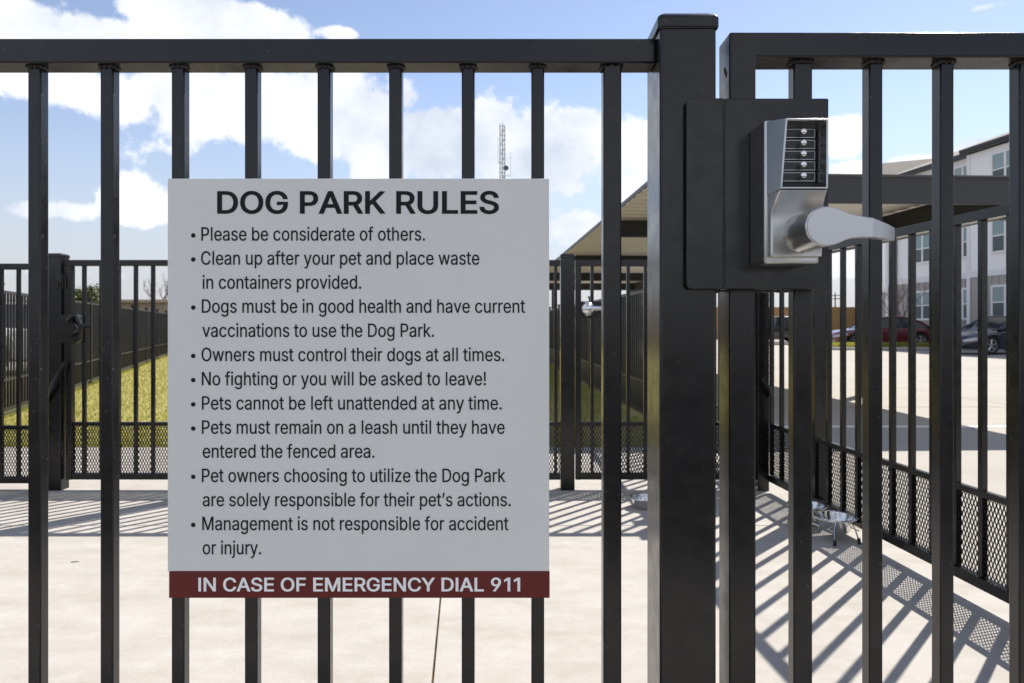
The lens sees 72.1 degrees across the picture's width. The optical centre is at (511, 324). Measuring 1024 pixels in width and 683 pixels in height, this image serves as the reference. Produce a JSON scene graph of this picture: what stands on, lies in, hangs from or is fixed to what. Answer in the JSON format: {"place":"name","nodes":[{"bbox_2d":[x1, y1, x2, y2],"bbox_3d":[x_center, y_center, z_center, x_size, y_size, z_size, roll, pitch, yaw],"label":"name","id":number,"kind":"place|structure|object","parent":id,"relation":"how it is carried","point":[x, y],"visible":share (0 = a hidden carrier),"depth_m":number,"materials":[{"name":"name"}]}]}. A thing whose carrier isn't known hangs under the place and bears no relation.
{"place":"outdoors","nodes":[
{"label":"outdoors","id":0,"kind":"place"},
{"bbox_2d":[6,361,26,370],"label":"side parking lot","id":1,"kind":"structure","parent":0,"point":[15,365],"depth_m":18.96,"materials":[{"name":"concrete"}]},
{"bbox_2d":[6,302,26,366],"bbox_3d":[-11.600,0.285,17.000,2.181,1.619,4.712,0,0,26],"label":"parked car","id":2,"kind":"object","parent":1,"relation":"on","point":[12,332],"visible":0.06,"depth_m":15.83,"materials":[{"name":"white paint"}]},
{"bbox_2d":[0,447,167,525],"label":"concrete slab","id":3,"kind":"structure","parent":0,"point":[141,503],"depth_m":4.36,"materials":[{"name":"grey concrete"}]},
{"bbox_2d":[48,253,69,490],"bbox_3d":[-3.022,0.337,4.690,0.097,1.617,0.097,0,0,0],"label":"fence post","id":4,"kind":"object","parent":3,"relation":"on","point":[57,481],"visible":0.65,"depth_m":4.64,"materials":[{"name":"black metal"}]},
{"bbox_2d":[0,264,27,482],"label":"picket fence","id":5,"kind":"object","parent":4,"relation":"attached to","point":[18,428],"visible":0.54,"depth_m":4.68,"materials":[{"name":"black metal"}]},
{"bbox_2d":[48,260,167,479],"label":"gate","id":6,"kind":"structure","parent":4,"relation":"attached to","point":[73,326],"depth_m":4.68,"materials":[{"name":"black metal"}]},
{"bbox_2d":[4,355,164,412],"bbox_3d":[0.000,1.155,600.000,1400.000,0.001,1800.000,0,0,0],"label":"ground","id":7,"kind":"structure","parent":0,"point":[26,385],"depth_m":14.07,"materials":[{"name":"grey concrete"}]},
{"bbox_2d":[75,283,98,303],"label":"broadleaf tree","id":8,"kind":"object","parent":7,"relation":"on","point":[92,292],"visible":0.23,"depth_m":54.38,"materials":[{"name":"green plant"}]},
{"bbox_2d":[121,299,167,312],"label":"metal building","id":9,"kind":"structure","parent":7,"relation":"on","point":[161,305],"depth_m":60.51,"materials":[{"name":"beige metal"}]},
{"bbox_2d":[143,271,167,299],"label":"bare tree","id":10,"kind":"object","parent":7,"relation":"on","point":[166,294],"visible":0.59,"depth_m":79.91,"materials":[{"name":"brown plant"}]},
{"bbox_2d":[431,598,440,682],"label":"joint filler","id":11,"kind":"object","parent":7,"relation":"on","point":[433,670],"visible":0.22,"depth_m":2.44,"materials":[{"name":"grey"}]},
{"bbox_2d":[498,123,510,178],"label":"radio mast","id":12,"kind":"object","parent":7,"relation":"on","point":[505,167],"visible":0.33,"depth_m":119.76,"materials":[{"name":"grey metal"}]},
{"bbox_2d":[832,293,839,306],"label":"utility pole","id":13,"kind":"object","parent":7,"relation":"on","point":[835,295],"visible":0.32,"depth_m":129.94,"materials":[{"name":"brown wood"}]},
{"bbox_2d":[0,526,439,682],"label":"concrete slab","id":14,"kind":"structure","parent":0,"point":[289,640],"depth_m":2.55,"materials":[{"name":"grey concrete"}]},
{"bbox_2d":[4,354,642,446],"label":"lawn","id":15,"kind":"structure","parent":0,"point":[634,412],"depth_m":9.53,"materials":[{"name":"plant"}]},
{"bbox_2d":[4,283,167,411],"bbox_3d":[-9.005,0.328,16.350,0.090,1.635,32.419,0,0,-20],"label":"perimeter fence","id":16,"kind":"object","parent":15,"relation":"on","point":[127,337],"visible":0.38,"depth_m":13.05,"materials":[{"name":"black metal"}]},
{"bbox_2d":[549,289,718,453],"bbox_3d":[1.090,0.328,18.225,0.090,1.635,26.667,0,0,-3],"label":"perimeter fence","id":17,"kind":"object","parent":15,"relation":"on","point":[636,350],"visible":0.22,"depth_m":9.28,"materials":[{"name":"black metal"}]},
{"bbox_2d":[0,0,1023,308],"label":"sky","id":18,"kind":"structure","parent":0,"point":[432,102],"materials":[{"name":"blue"}]},
{"bbox_2d":[549,447,818,525],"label":"concrete slab","id":19,"kind":"structure","parent":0,"point":[580,505],"depth_m":4.31,"materials":[{"name":"grey concrete"}]},
{"bbox_2d":[559,254,574,490],"bbox_3d":[0.368,0.338,4.690,0.099,1.614,0.097,0,0,0],"label":"fence post","id":20,"kind":"object","parent":19,"relation":"on","point":[567,372],"visible":0.85,"depth_m":4.64,"materials":[{"name":"black metal"}]},
{"bbox_2d":[549,260,559,479],"bbox_3d":[-0.698,0.300,4.690,2.042,1.460,0.038,0,0,0],"label":"picket fence","id":21,"kind":"object","parent":20,"relation":"attached to","point":[554,475],"visible":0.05,"depth_m":4.68,"materials":[{"name":"black metal"}]},
{"bbox_2d":[629,493,646,509],"bbox_3d":[0.796,1.062,4.220,0.187,0.064,0.187,0,0,0],"label":"pet bowl","id":22,"kind":"object","parent":19,"relation":"on","point":[639,500],"visible":0.58,"depth_m":4.19,"materials":[{"name":"silver metal"}]},
{"bbox_2d":[756,292,768,490],"bbox_3d":[1.655,0.339,4.670,0.083,1.612,0.083,0,0,0],"label":"fence post","id":23,"kind":"object","parent":19,"relation":"on","point":[762,394],"visible":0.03,"depth_m":4.63,"materials":[{"name":"black metal"}]},
{"bbox_2d":[575,260,773,479],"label":"gate","id":24,"kind":"structure","parent":23,"relation":"attached to","point":[591,309],"depth_m":4.68,"materials":[{"name":"black metal"}]},
{"bbox_2d":[812,289,825,497],"bbox_3d":[1.789,0.339,4.100,0.087,1.612,0.087,0,0,-4],"label":"fence post","id":25,"kind":"object","parent":19,"relation":"on","point":[822,364],"visible":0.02,"depth_m":4.06,"materials":[{"name":"black metal"}]},
{"bbox_2d":[769,204,1008,603],"bbox_3d":[1.829,0.292,2.900,0.040,1.476,3.468,0,0,-4],"label":"picket fence","id":26,"kind":"object","parent":25,"relation":"attached to","point":[979,578],"visible":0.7,"depth_m":3.17,"materials":[{"name":"black metal"}]},
{"bbox_2d":[433,526,1008,682],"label":"concrete slab","id":27,"kind":"structure","parent":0,"point":[572,628],"depth_m":2.61,"materials":[{"name":"grey concrete"}]},
{"bbox_2d":[647,13,718,682],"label":"gate post","id":28,"kind":"object","parent":27,"relation":"on","point":[681,482],"visible":0.84,"depth_m":1.08,"materials":[{"name":"black metal"}]},
{"bbox_2d":[0,39,655,682],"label":"picket fence","id":29,"kind":"object","parent":28,"relation":"attached to","point":[254,59],"visible":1,"depth_m":1.13,"materials":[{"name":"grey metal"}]},
{"bbox_2d":[168,179,549,597],"bbox_3d":[-0.244,0.101,1.124,0.609,0.668,0.006,0,0,0],"label":"rules sign","id":30,"kind":"object","parent":29,"relation":"attached to","point":[358,388],"visible":1,"depth_m":1.12,"materials":[{"name":"white metal"}]},
{"bbox_2d":[686,33,1023,682],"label":"gate","id":31,"kind":"structure","parent":28,"relation":"attached to","point":[762,216],"depth_m":1.12,"materials":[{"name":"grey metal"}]},
{"bbox_2d":[783,500,860,545],"bbox_3d":[1.639,1.038,3.726,0.211,0.114,0.483,0,0,-12],"label":"bowl stand","id":32,"kind":"object","parent":27,"relation":"on","point":[835,522],"visible":0.74,"depth_m":3.61,"materials":[{"name":"silver metal"}]},
{"bbox_2d":[551,339,1005,585],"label":"parking lot","id":33,"kind":"structure","parent":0,"point":[996,443],"depth_m":8.34,"materials":[{"name":"concrete"}]},
{"bbox_2d":[552,290,553,308],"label":"lamp post","id":34,"kind":"object","parent":33,"relation":"on","point":[552,299],"depth_m":41.94,"materials":[{"name":"black metal"}]},
{"bbox_2d":[549,174,1008,292],"bbox_3d":[3.663,-0.294,18.049,5.120,2.818,20.180,0,0,-3],"label":"carport","id":35,"kind":"object","parent":33,"relation":"on","point":[906,200],"visible":0.12,"depth_m":9.32,"materials":[{"name":"brown metal"}]},
{"bbox_2d":[774,316,787,340],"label":"parked car","id":36,"kind":"object","parent":33,"relation":"on","point":[776,326],"visible":0.1,"depth_m":44.15,"materials":[{"name":"black paint"}]},
{"bbox_2d":[716,307,854,338],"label":"cedar fence","id":37,"kind":"object","parent":33,"relation":"on","point":[850,316],"visible":0.07,"depth_m":53.00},
{"bbox_2d":[716,381,1005,381],"bbox_3d":[21.100,1.106,13.607,37.800,0.018,0.014,0,0,0],"label":"pavement joint","id":38,"kind":"object","parent":33,"relation":"on","point":[907,381],"depth_m":13.60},
{"bbox_2d":[832,316,928,342],"bbox_3d":[17.750,0.345,34.000,4.962,1.499,2.146,0,0,0],"label":"parked car","id":39,"kind":"object","parent":33,"relation":"on","point":[922,331],"visible":0.48,"depth_m":33.15,"materials":[{"name":"red paint"}]},
{"bbox_2d":[784,426,1005,426],"bbox_3d":[5.850,1.097,7.590,7.300,0.004,0.100,0,0,0],"label":"painted line","id":40,"kind":"object","parent":33,"relation":"on","point":[919,426],"depth_m":7.57,"materials":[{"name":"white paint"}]},
{"bbox_2d":[882,278,928,316],"bbox_3d":[20.286,-0.688,36.694,3.111,3.613,2.459,0,0,7],"label":"bare tree","id":41,"kind":"object","parent":33,"relation":"on","point":[898,301],"visible":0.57,"depth_m":36.52,"materials":[{"name":"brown plant"}]},
{"bbox_2d":[832,347,1003,349],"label":"kerb","id":42,"kind":"structure","parent":33,"relation":"on","point":[886,348],"depth_m":30.20,"materials":[{"name":"concrete"}]},
{"bbox_2d":[961,315,1005,354],"bbox_3d":[18.600,0.370,26.750,4.762,1.449,2.111,0,0,-14],"label":"parked car","id":43,"kind":"object","parent":33,"relation":"on","point":[996,333],"visible":0.41,"depth_m":25.70,"materials":[{"name":"black paint"}]},
{"bbox_2d":[882,159,931,315],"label":"apartment building","id":44,"kind":"structure","parent":0,"point":[894,167],"depth_m":50.02,"materials":[{"name":"beige"}]},
{"bbox_2d":[885,132,1008,327],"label":"apartment building","id":45,"kind":"structure","parent":0,"point":[989,156],"depth_m":32.75,"materials":[{"name":"beige paint"}]},
{"bbox_2d":[916,290,928,319],"bbox_3d":[21.284,-0.995,36.512,0.059,1.540,1.500,0,0,-6],"label":"window","id":46,"kind":"structure","parent":45,"relation":"in","point":[922,305],"depth_m":36.48,"materials":[{"name":"white glass"}]},
{"bbox_2d":[916,234,928,263],"bbox_3d":[21.284,-3.945,36.512,0.059,1.560,1.500,0,0,-6],"label":"window","id":47,"kind":"structure","parent":45,"relation":"in","point":[922,242],"depth_m":36.48,"materials":[{"name":"white glass"}]},
{"bbox_2d":[954,164,966,174],"bbox_3d":[21.582,-6.880,33.703,0.059,1.550,1.250,0,0,-6],"label":"window","id":48,"kind":"structure","parent":45,"relation":"in","point":[962,169],"depth_m":33.79,"materials":[{"name":"white glass"}]},
{"bbox_2d":[961,288,966,319],"bbox_3d":[21.582,-0.995,33.703,0.059,1.540,1.250,0,0,-6],"label":"window","id":49,"kind":"structure","parent":45,"relation":"in","point":[963,290],"depth_m":33.61,"materials":[{"name":"white"}]},
{"bbox_2d":[961,227,966,258],"bbox_3d":[21.582,-3.945,33.703,0.059,1.560,1.250,0,0,-6],"label":"window","id":50,"kind":"structure","parent":45,"relation":"in","point":[964,229],"depth_m":33.62,"materials":[{"name":"white"}]},
{"bbox_2d":[991,284,1005,315],"bbox_3d":[21.517,-0.995,30.705,0.059,1.540,1.600,0,0,-6],"label":"window","id":51,"kind":"structure","parent":45,"relation":"in","point":[998,292],"depth_m":31.09,"materials":[{"name":"white glass"}]},
{"bbox_2d":[991,221,1005,253],"bbox_3d":[21.517,-3.945,30.705,0.059,1.560,1.600,0,0,-6],"label":"window","id":52,"kind":"structure","parent":45,"relation":"in","point":[998,228],"depth_m":31.09,"materials":[{"name":"white glass"}]},
{"bbox_2d":[991,148,1008,175],"bbox_3d":[21.517,-6.880,30.705,0.059,1.550,1.600,0,0,-6],"label":"window","id":53,"kind":"structure","parent":45,"relation":"in","point":[999,159],"depth_m":30.97,"materials":[{"name":"white glass"}]},
{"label":"island lawn","id":54,"kind":"structure","parent":0,"visible":0},
{"bbox_2d":[832,341,928,346],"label":"island grass","id":55,"kind":"structure","parent":54,"relation":"on","point":[899,344],"depth_m":30.55,"materials":[{"name":"green plant"}]}
]}

